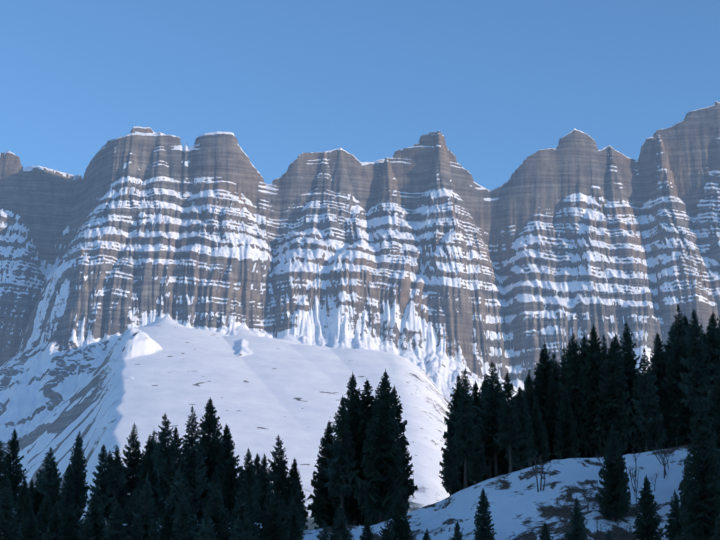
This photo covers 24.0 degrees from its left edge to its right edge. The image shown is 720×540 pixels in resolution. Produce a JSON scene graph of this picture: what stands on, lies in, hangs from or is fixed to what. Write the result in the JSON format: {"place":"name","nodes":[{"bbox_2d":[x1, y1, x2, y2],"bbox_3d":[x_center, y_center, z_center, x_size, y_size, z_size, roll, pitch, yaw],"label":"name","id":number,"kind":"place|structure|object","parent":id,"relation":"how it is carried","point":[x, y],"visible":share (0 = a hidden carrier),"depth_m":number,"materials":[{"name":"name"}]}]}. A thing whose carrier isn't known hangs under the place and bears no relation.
{"place":"outdoors","nodes":[
{"label":"outdoors","id":0,"kind":"place"},
{"bbox_2d":[0,101,719,529],"bbox_3d":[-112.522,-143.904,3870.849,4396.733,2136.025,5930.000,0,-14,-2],"label":"mountain wall","id":1,"kind":"structure","parent":0,"point":[148,277],"depth_m":5842.44,"materials":[{"name":"grey stone"}]},
{"bbox_2d":[0,0,719,190],"label":"sky","id":2,"kind":"structure","parent":0,"point":[502,81],"materials":[{"name":"blue"}]},
{"bbox_2d":[53,444,705,539],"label":"snowy hillside","id":3,"kind":"structure","parent":0,"point":[521,508],"depth_m":327.26,"materials":[{"name":"white snow"}]},
{"bbox_2d":[0,441,10,488],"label":"tree","id":4,"kind":"object","parent":3,"relation":"on","point":[3,463],"visible":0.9,"depth_m":354.57,"materials":[{"name":"green plant"}]},
{"bbox_2d":[0,474,13,522],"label":"tree","id":5,"kind":"object","parent":3,"relation":"on","point":[7,481],"visible":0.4,"depth_m":344.44,"materials":[{"name":"green plant"}]},
{"bbox_2d":[0,484,20,539],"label":"tree","id":6,"kind":"object","parent":3,"relation":"on","point":[8,532],"visible":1,"depth_m":293.13,"materials":[{"name":"green plant"}]},
{"bbox_2d":[0,429,27,525],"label":"tree","id":7,"kind":"object","parent":3,"relation":"on","point":[15,470],"visible":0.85,"depth_m":357.84,"materials":[{"name":"green plant"}]},
{"bbox_2d":[12,478,33,538],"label":"tree","id":8,"kind":"object","parent":3,"relation":"on","point":[23,491],"visible":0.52,"depth_m":328.94,"materials":[{"name":"green plant"}]},
{"bbox_2d":[31,473,44,523],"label":"tree","id":9,"kind":"object","parent":3,"relation":"on","point":[37,497],"visible":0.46,"depth_m":353.44,"materials":[{"name":"green plant"}]},
{"bbox_2d":[34,447,61,494],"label":"tree","id":10,"kind":"object","parent":3,"relation":"on","point":[40,481],"visible":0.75,"depth_m":346.85,"materials":[{"name":"green plant"}]},
{"bbox_2d":[41,462,63,523],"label":"tree","id":11,"kind":"object","parent":3,"relation":"on","point":[55,496],"visible":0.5,"depth_m":345.97,"materials":[{"name":"green plant"}]},
{"bbox_2d":[60,431,90,514],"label":"tree","id":12,"kind":"object","parent":3,"relation":"on","point":[79,440],"visible":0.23,"depth_m":355.29,"materials":[{"name":"green plant"}]},
{"bbox_2d":[65,445,88,518],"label":"tree","id":13,"kind":"object","parent":3,"relation":"on","point":[76,489],"visible":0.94,"depth_m":351.56,"materials":[{"name":"green plant"}]},
{"bbox_2d":[70,503,83,535],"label":"tree","id":14,"kind":"object","parent":3,"relation":"on","point":[78,514],"visible":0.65,"depth_m":311.08,"materials":[{"name":"green plant"}]},
{"bbox_2d":[78,509,95,539],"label":"tree","id":15,"kind":"object","parent":3,"relation":"on","point":[85,530],"visible":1,"depth_m":287.15,"materials":[{"name":"green plant"}]},
{"bbox_2d":[75,494,105,539],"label":"tree","id":16,"kind":"object","parent":3,"relation":"on","point":[93,508],"visible":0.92,"depth_m":291.39,"materials":[{"name":"green plant"}]},
{"bbox_2d":[89,444,115,506],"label":"tree","id":17,"kind":"object","parent":3,"relation":"on","point":[100,482],"visible":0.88,"depth_m":343.28,"materials":[{"name":"green plant"}]},
{"bbox_2d":[101,500,129,539],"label":"tree","id":18,"kind":"object","parent":3,"relation":"on","point":[115,529],"visible":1,"depth_m":283.96,"materials":[{"name":"green plant"}]},
{"bbox_2d":[104,446,128,521],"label":"tree","id":19,"kind":"object","parent":3,"relation":"on","point":[119,482],"visible":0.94,"depth_m":344.31,"materials":[{"name":"green plant"}]},
{"bbox_2d":[107,467,129,523],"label":"tree","id":20,"kind":"object","parent":3,"relation":"on","point":[121,499],"visible":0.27,"depth_m":352.39,"materials":[{"name":"green plant"}]},
{"bbox_2d":[122,422,144,506],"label":"tree","id":21,"kind":"object","parent":3,"relation":"on","point":[134,465],"visible":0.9,"depth_m":356.87,"materials":[{"name":"green plant"}]},
{"bbox_2d":[127,471,159,539],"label":"tree","id":22,"kind":"object","parent":3,"relation":"on","point":[147,513],"visible":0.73,"depth_m":287.73,"materials":[{"name":"green plant"}]},
{"bbox_2d":[135,457,156,510],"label":"tree","id":23,"kind":"object","parent":3,"relation":"on","point":[142,477],"visible":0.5,"depth_m":346.74,"materials":[{"name":"green plant"}]},
{"bbox_2d":[133,435,163,517],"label":"tree","id":24,"kind":"object","parent":3,"relation":"on","point":[149,448],"visible":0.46,"depth_m":357.67,"materials":[{"name":"green plant"}]},
{"bbox_2d":[150,413,178,511],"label":"tree","id":25,"kind":"object","parent":3,"relation":"on","point":[160,447],"visible":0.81,"depth_m":343.64,"materials":[{"name":"green plant"}]},
{"bbox_2d":[157,450,190,528],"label":"tree","id":26,"kind":"object","parent":3,"relation":"on","point":[172,474],"visible":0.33,"depth_m":303.49,"materials":[{"name":"green plant"}]},
{"bbox_2d":[156,466,197,538],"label":"tree","id":27,"kind":"object","parent":3,"relation":"on","point":[174,498],"visible":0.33,"depth_m":288.96,"materials":[{"name":"green plant"}]},
{"bbox_2d":[171,427,183,473],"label":"tree","id":28,"kind":"object","parent":3,"relation":"on","point":[176,435],"visible":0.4,"depth_m":350.27,"materials":[{"name":"green plant"}]},
{"bbox_2d":[166,476,196,539],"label":"tree","id":29,"kind":"object","parent":3,"relation":"on","point":[179,501],"visible":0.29,"depth_m":283.48,"materials":[{"name":"green plant"}]},
{"bbox_2d":[178,405,209,501],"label":"tree","id":30,"kind":"object","parent":3,"relation":"on","point":[191,463],"visible":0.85,"depth_m":346.43,"materials":[{"name":"green plant"}]},
{"bbox_2d":[193,487,206,538],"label":"tree","id":31,"kind":"object","parent":3,"relation":"on","point":[199,507],"visible":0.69,"depth_m":292.75,"materials":[{"name":"green plant"}]},
{"bbox_2d":[195,518,210,539],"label":"tree","id":32,"kind":"object","parent":3,"relation":"on","point":[203,534],"visible":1,"depth_m":264.91,"materials":[{"name":"green plant"}]},
{"bbox_2d":[197,516,217,539],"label":"tree","id":33,"kind":"object","parent":3,"relation":"on","point":[211,529],"visible":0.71,"depth_m":266.43,"materials":[{"name":"green plant"}]},
{"bbox_2d":[192,397,227,518],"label":"tree","id":34,"kind":"object","parent":3,"relation":"on","point":[213,444],"visible":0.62,"depth_m":355.04,"materials":[{"name":"green plant"}]},
{"bbox_2d":[204,467,223,516],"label":"tree","id":35,"kind":"object","parent":3,"relation":"on","point":[215,477],"visible":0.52,"depth_m":329.03,"materials":[{"name":"green plant"}]},
{"bbox_2d":[199,483,230,539],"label":"tree","id":36,"kind":"object","parent":3,"relation":"on","point":[213,510],"visible":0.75,"depth_m":279.10,"materials":[{"name":"green plant"}]},
{"bbox_2d":[221,455,238,518],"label":"tree","id":37,"kind":"object","parent":3,"relation":"on","point":[228,482],"visible":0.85,"depth_m":350.09,"materials":[{"name":"green plant"}]},
{"bbox_2d":[220,423,241,496],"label":"tree","id":38,"kind":"object","parent":3,"relation":"on","point":[228,442],"visible":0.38,"depth_m":359.48,"materials":[{"name":"green plant"}]},
{"bbox_2d":[225,487,259,539],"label":"tree","id":39,"kind":"object","parent":3,"relation":"on","point":[244,505],"visible":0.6,"depth_m":279.65,"materials":[{"name":"green plant"}]},
{"bbox_2d":[234,447,261,512],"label":"tree","id":40,"kind":"object","parent":3,"relation":"on","point":[247,474],"visible":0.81,"depth_m":342.29,"materials":[{"name":"green plant"}]},
{"bbox_2d":[238,487,258,536],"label":"tree","id":41,"kind":"object","parent":3,"relation":"on","point":[248,507],"visible":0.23,"depth_m":294.15,"materials":[{"name":"green plant"}]},
{"bbox_2d":[247,492,260,535],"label":"tree","id":42,"kind":"object","parent":3,"relation":"on","point":[252,509],"visible":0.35,"depth_m":310.29,"materials":[{"name":"green plant"}]},
{"bbox_2d":[249,453,265,522],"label":"tree","id":43,"kind":"object","parent":3,"relation":"on","point":[257,464],"visible":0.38,"depth_m":358.09,"materials":[{"name":"green plant"}]},
{"bbox_2d":[255,492,271,539],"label":"tree","id":44,"kind":"object","parent":3,"relation":"on","point":[265,513],"visible":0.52,"depth_m":295.04,"materials":[{"name":"green plant"}]},
{"bbox_2d":[254,453,273,520],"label":"tree","id":45,"kind":"object","parent":3,"relation":"on","point":[264,486],"visible":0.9,"depth_m":349.10,"materials":[{"name":"green plant"}]},
{"bbox_2d":[259,493,289,539],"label":"tree","id":46,"kind":"object","parent":3,"relation":"on","point":[274,528],"visible":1,"depth_m":283.85,"materials":[{"name":"green plant"}]},
{"bbox_2d":[268,434,288,511],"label":"tree","id":47,"kind":"object","parent":3,"relation":"on","point":[277,477],"visible":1,"depth_m":358.82,"materials":[{"name":"green plant"}]},
{"bbox_2d":[271,497,295,539],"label":"tree","id":48,"kind":"object","parent":3,"relation":"on","point":[284,514],"visible":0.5,"depth_m":294.94,"materials":[{"name":"green plant"}]},
{"bbox_2d":[286,496,303,539],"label":"tree","id":49,"kind":"object","parent":3,"relation":"on","point":[296,517],"visible":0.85,"depth_m":297.78,"materials":[{"name":"green plant"}]},
{"bbox_2d":[282,458,307,525],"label":"tree","id":50,"kind":"object","parent":3,"relation":"on","point":[292,475],"visible":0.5,"depth_m":357.06,"materials":[{"name":"green plant"}]},
{"bbox_2d":[286,478,306,528],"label":"tree","id":51,"kind":"object","parent":3,"relation":"on","point":[295,492],"visible":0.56,"depth_m":351.80,"materials":[{"name":"green plant"}]},
{"bbox_2d":[316,521,330,539],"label":"tree","id":52,"kind":"object","parent":3,"relation":"on","point":[322,536],"visible":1,"depth_m":277.75,"materials":[{"name":"green plant"}]},
{"bbox_2d":[306,422,346,528],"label":"tree","id":53,"kind":"object","parent":3,"relation":"on","point":[321,508],"visible":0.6,"depth_m":357.12,"materials":[{"name":"green plant"}]},
{"bbox_2d":[323,394,359,521],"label":"tree","id":54,"kind":"object","parent":3,"relation":"on","point":[338,472],"visible":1,"depth_m":350.11,"materials":[{"name":"green plant"}]},
{"bbox_2d":[330,504,353,539],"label":"tree","id":55,"kind":"object","parent":3,"relation":"on","point":[341,526],"visible":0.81,"depth_m":291.21,"materials":[{"name":"green plant"}]},
{"bbox_2d":[327,372,368,525],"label":"tree","id":56,"kind":"object","parent":3,"relation":"on","point":[351,383],"visible":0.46,"depth_m":356.86,"materials":[{"name":"green plant"}]},
{"bbox_2d":[329,393,370,525],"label":"tree","id":57,"kind":"object","parent":3,"relation":"on","point":[351,517],"visible":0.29,"depth_m":353.93,"materials":[{"name":"green plant"}]},
{"bbox_2d":[353,380,376,525],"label":"tree","id":58,"kind":"object","parent":3,"relation":"on","point":[368,399],"visible":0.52,"depth_m":359.50,"materials":[{"name":"green plant"}]},
{"bbox_2d":[359,512,374,539],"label":"tree","id":59,"kind":"object","parent":3,"relation":"on","point":[367,532],"visible":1,"depth_m":310.40,"materials":[{"name":"green plant"}]},
{"bbox_2d":[353,369,409,523],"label":"tree","id":60,"kind":"object","parent":3,"relation":"on","point":[380,489],"visible":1,"depth_m":346.36,"materials":[{"name":"green plant"}]},
{"bbox_2d":[379,513,398,539],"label":"tree","id":61,"kind":"object","parent":3,"relation":"on","point":[385,536],"visible":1,"depth_m":290.36,"materials":[{"name":"green plant"}]},
{"bbox_2d":[388,492,413,539],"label":"tree","id":62,"kind":"object","parent":3,"relation":"on","point":[401,529],"visible":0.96,"depth_m":315.60,"materials":[{"name":"green plant"}]},
{"bbox_2d":[389,385,417,507],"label":"tree","id":63,"kind":"object","parent":3,"relation":"on","point":[398,411],"visible":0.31,"depth_m":361.56,"materials":[{"name":"green plant"}]},
{"bbox_2d":[399,436,414,503],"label":"tree","id":64,"kind":"object","parent":3,"relation":"on","point":[408,473],"visible":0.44,"depth_m":351.51,"materials":[{"name":"green plant"}]},
{"bbox_2d":[439,437,460,495],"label":"tree","id":65,"kind":"object","parent":3,"relation":"on","point":[450,474],"visible":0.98,"depth_m":344.23,"materials":[{"name":"green plant"}]},
{"bbox_2d":[439,382,461,471],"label":"tree","id":66,"kind":"object","parent":3,"relation":"on","point":[451,426],"visible":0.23,"depth_m":378.64,"materials":[{"name":"green plant"}]},
{"bbox_2d":[444,374,464,431],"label":"tree","id":67,"kind":"object","parent":3,"relation":"on","point":[458,378],"visible":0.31,"depth_m":398.50,"materials":[{"name":"green plant"}]},
{"bbox_2d":[450,366,482,488],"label":"tree","id":68,"kind":"object","parent":3,"relation":"on","point":[463,448],"visible":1,"depth_m":345.50,"materials":[{"name":"green plant"}]},
{"bbox_2d":[456,380,485,483],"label":"tree","id":69,"kind":"object","parent":3,"relation":"on","point":[474,390],"visible":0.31,"depth_m":363.59,"materials":[{"name":"green plant"}]},
{"bbox_2d":[467,422,487,483],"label":"tree","id":70,"kind":"object","parent":3,"relation":"on","point":[476,472],"visible":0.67,"depth_m":344.71,"materials":[{"name":"green plant"}]},
{"bbox_2d":[473,488,496,539],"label":"tree","id":71,"kind":"object","parent":3,"relation":"on","point":[484,529],"visible":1,"depth_m":306.20,"materials":[{"name":"green plant"}]},
{"bbox_2d":[473,375,503,479],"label":"tree","id":72,"kind":"object","parent":3,"relation":"on","point":[481,402],"visible":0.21,"depth_m":359.70,"materials":[{"name":"green plant"}]},
{"bbox_2d":[476,362,506,476],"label":"tree","id":73,"kind":"object","parent":3,"relation":"on","point":[495,403],"visible":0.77,"depth_m":352.41,"materials":[{"name":"green plant"}]},
{"bbox_2d":[480,386,505,478],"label":"tree","id":74,"kind":"object","parent":3,"relation":"on","point":[489,444],"visible":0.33,"depth_m":351.29,"materials":[{"name":"green plant"}]},
{"bbox_2d":[487,416,508,475],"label":"tree","id":75,"kind":"object","parent":3,"relation":"on","point":[503,463],"visible":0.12,"depth_m":352.79,"materials":[{"name":"green plant"}]},
{"bbox_2d":[493,372,524,472],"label":"tree","id":76,"kind":"object","parent":3,"relation":"on","point":[508,436],"visible":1,"depth_m":345.25,"materials":[{"name":"green plant"}]},
{"bbox_2d":[504,387,538,469],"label":"tree","id":77,"kind":"object","parent":3,"relation":"on","point":[523,455],"visible":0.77,"depth_m":346.04,"materials":[{"name":"green plant"}]},
{"bbox_2d":[524,369,540,422],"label":"tree","id":78,"kind":"object","parent":3,"relation":"on","point":[529,389],"visible":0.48,"depth_m":358.91,"materials":[{"name":"green plant"}]},
{"bbox_2d":[526,398,552,465],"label":"tree","id":79,"kind":"object","parent":3,"relation":"on","point":[540,426],"visible":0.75,"depth_m":348.65,"materials":[{"name":"green plant"}]},
{"bbox_2d":[528,454,551,491],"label":"bare shrub","id":80,"kind":"object","parent":3,"relation":"on","point":[537,469],"visible":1,"depth_m":328.25,"materials":[{"name":"brown plant"}]},
{"bbox_2d":[531,342,556,460],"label":"tree","id":81,"kind":"object","parent":3,"relation":"on","point":[542,380],"visible":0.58,"depth_m":362.69,"materials":[{"name":"green plant"}]},
{"bbox_2d":[539,522,553,539],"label":"tree","id":82,"kind":"object","parent":3,"relation":"on","point":[544,534],"visible":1,"depth_m":266.25,"materials":[{"name":"green plant"}]},
{"bbox_2d":[544,353,561,459],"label":"tree","id":83,"kind":"object","parent":3,"relation":"on","point":[554,369],"visible":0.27,"depth_m":363.30,"materials":[{"name":"green plant"}]},
{"bbox_2d":[552,357,575,434],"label":"tree","id":84,"kind":"object","parent":3,"relation":"on","point":[559,392],"visible":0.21,"depth_m":359.29,"materials":[{"name":"green plant"}]},
{"bbox_2d":[552,333,590,457],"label":"tree","id":85,"kind":"object","parent":3,"relation":"on","point":[573,365],"visible":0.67,"depth_m":357.82,"materials":[{"name":"green plant"}]},
{"bbox_2d":[564,496,590,539],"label":"tree","id":86,"kind":"object","parent":3,"relation":"on","point":[577,532],"visible":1,"depth_m":276.92,"materials":[{"name":"green plant"}]},
{"bbox_2d":[569,344,593,457],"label":"tree","id":87,"kind":"object","parent":3,"relation":"on","point":[583,354],"visible":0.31,"depth_m":356.86,"materials":[{"name":"green plant"}]},
{"bbox_2d":[574,323,606,457],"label":"tree","id":88,"kind":"object","parent":3,"relation":"on","point":[594,357],"visible":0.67,"depth_m":353.99,"materials":[{"name":"green plant"}]},
{"bbox_2d":[589,339,636,454],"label":"tree","id":89,"kind":"object","parent":3,"relation":"on","point":[614,395],"visible":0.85,"depth_m":350.78,"materials":[{"name":"green plant"}]},
{"bbox_2d":[595,424,631,521],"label":"tree","id":90,"kind":"object","parent":3,"relation":"on","point":[614,501],"visible":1,"depth_m":313.02,"materials":[{"name":"green plant"}]},
{"bbox_2d":[618,321,640,453],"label":"tree","id":91,"kind":"object","parent":3,"relation":"on","point":[629,361],"visible":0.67,"depth_m":362.75,"materials":[{"name":"green plant"}]},
{"bbox_2d":[625,381,644,452],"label":"tree","id":92,"kind":"object","parent":3,"relation":"on","point":[639,440],"visible":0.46,"depth_m":351.00,"materials":[{"name":"green plant"}]},
{"bbox_2d":[631,390,659,452],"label":"tree","id":93,"kind":"object","parent":3,"relation":"on","point":[640,446],"visible":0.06,"depth_m":349.89,"materials":[{"name":"green plant"}]},
{"bbox_2d":[630,348,663,451],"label":"tree","id":94,"kind":"object","parent":3,"relation":"on","point":[644,378],"visible":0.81,"depth_m":350.51,"materials":[{"name":"green plant"}]},
{"bbox_2d":[631,475,663,539],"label":"tree","id":95,"kind":"object","parent":3,"relation":"on","point":[647,525],"visible":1,"depth_m":282.42,"materials":[{"name":"green plant"}]},
{"bbox_2d":[640,380,667,450],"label":"tree","id":96,"kind":"object","parent":3,"relation":"on","point":[659,432],"visible":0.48,"depth_m":348.59,"materials":[{"name":"green plant"}]},
{"bbox_2d":[651,444,671,478],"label":"bare shrub","id":97,"kind":"object","parent":3,"relation":"on","point":[663,461],"visible":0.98,"depth_m":331.81,"materials":[{"name":"brown plant"}]},
{"bbox_2d":[648,332,675,446],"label":"tree","id":98,"kind":"object","parent":3,"relation":"on","point":[658,356],"visible":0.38,"depth_m":363.48,"materials":[{"name":"green plant"}]},
{"bbox_2d":[662,341,686,445],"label":"tree","id":99,"kind":"object","parent":3,"relation":"on","point":[672,364],"visible":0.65,"depth_m":356.01,"materials":[{"name":"green plant"}]},
{"bbox_2d":[663,490,691,539],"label":"tree","id":100,"kind":"object","parent":3,"relation":"on","point":[675,525],"visible":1,"depth_m":277.48,"materials":[{"name":"green plant"}]},
{"bbox_2d":[665,305,693,408],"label":"tree","id":101,"kind":"object","parent":3,"relation":"on","point":[678,328],"visible":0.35,"depth_m":362.77,"materials":[{"name":"green plant"}]},
{"bbox_2d":[667,339,695,446],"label":"tree","id":102,"kind":"object","parent":3,"relation":"on","point":[683,352],"visible":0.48,"depth_m":353.39,"materials":[{"name":"green plant"}]},
{"bbox_2d":[671,363,691,444],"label":"tree","id":103,"kind":"object","parent":3,"relation":"on","point":[682,369],"visible":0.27,"depth_m":352.95,"materials":[{"name":"green plant"}]},
{"bbox_2d":[678,308,716,412],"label":"tree","id":104,"kind":"object","parent":3,"relation":"on","point":[695,388],"visible":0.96,"depth_m":350.48,"materials":[{"name":"green plant"}]},
{"bbox_2d":[677,398,719,539],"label":"tree","id":105,"kind":"object","parent":3,"relation":"on","point":[700,500],"visible":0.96,"depth_m":298.31,"materials":[{"name":"green plant"}]},
{"bbox_2d":[690,332,719,424],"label":"tree","id":106,"kind":"object","parent":3,"relation":"on","point":[714,362],"visible":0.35,"depth_m":352.87,"materials":[{"name":"green plant"}]},
{"bbox_2d":[701,372,719,482],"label":"tree","id":107,"kind":"object","parent":3,"relation":"on","point":[715,404],"visible":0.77,"depth_m":311.62,"materials":[{"name":"green plant"}]},
{"bbox_2d":[705,323,719,361],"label":"tree","id":108,"kind":"object","parent":3,"relation":"on","point":[711,338],"visible":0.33,"depth_m":363.79,"materials":[{"name":"green plant"}]},
{"bbox_2d":[710,320,719,395],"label":"tree","id":109,"kind":"object","parent":3,"relation":"on","point":[716,352],"visible":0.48,"depth_m":351.75,"materials":[{"name":"green plant"}]},
{"bbox_2d":[710,516,719,539],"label":"tree","id":110,"kind":"object","parent":3,"relation":"on","point":[716,536],"visible":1,"depth_m":262.62,"materials":[{"name":"green plant"}]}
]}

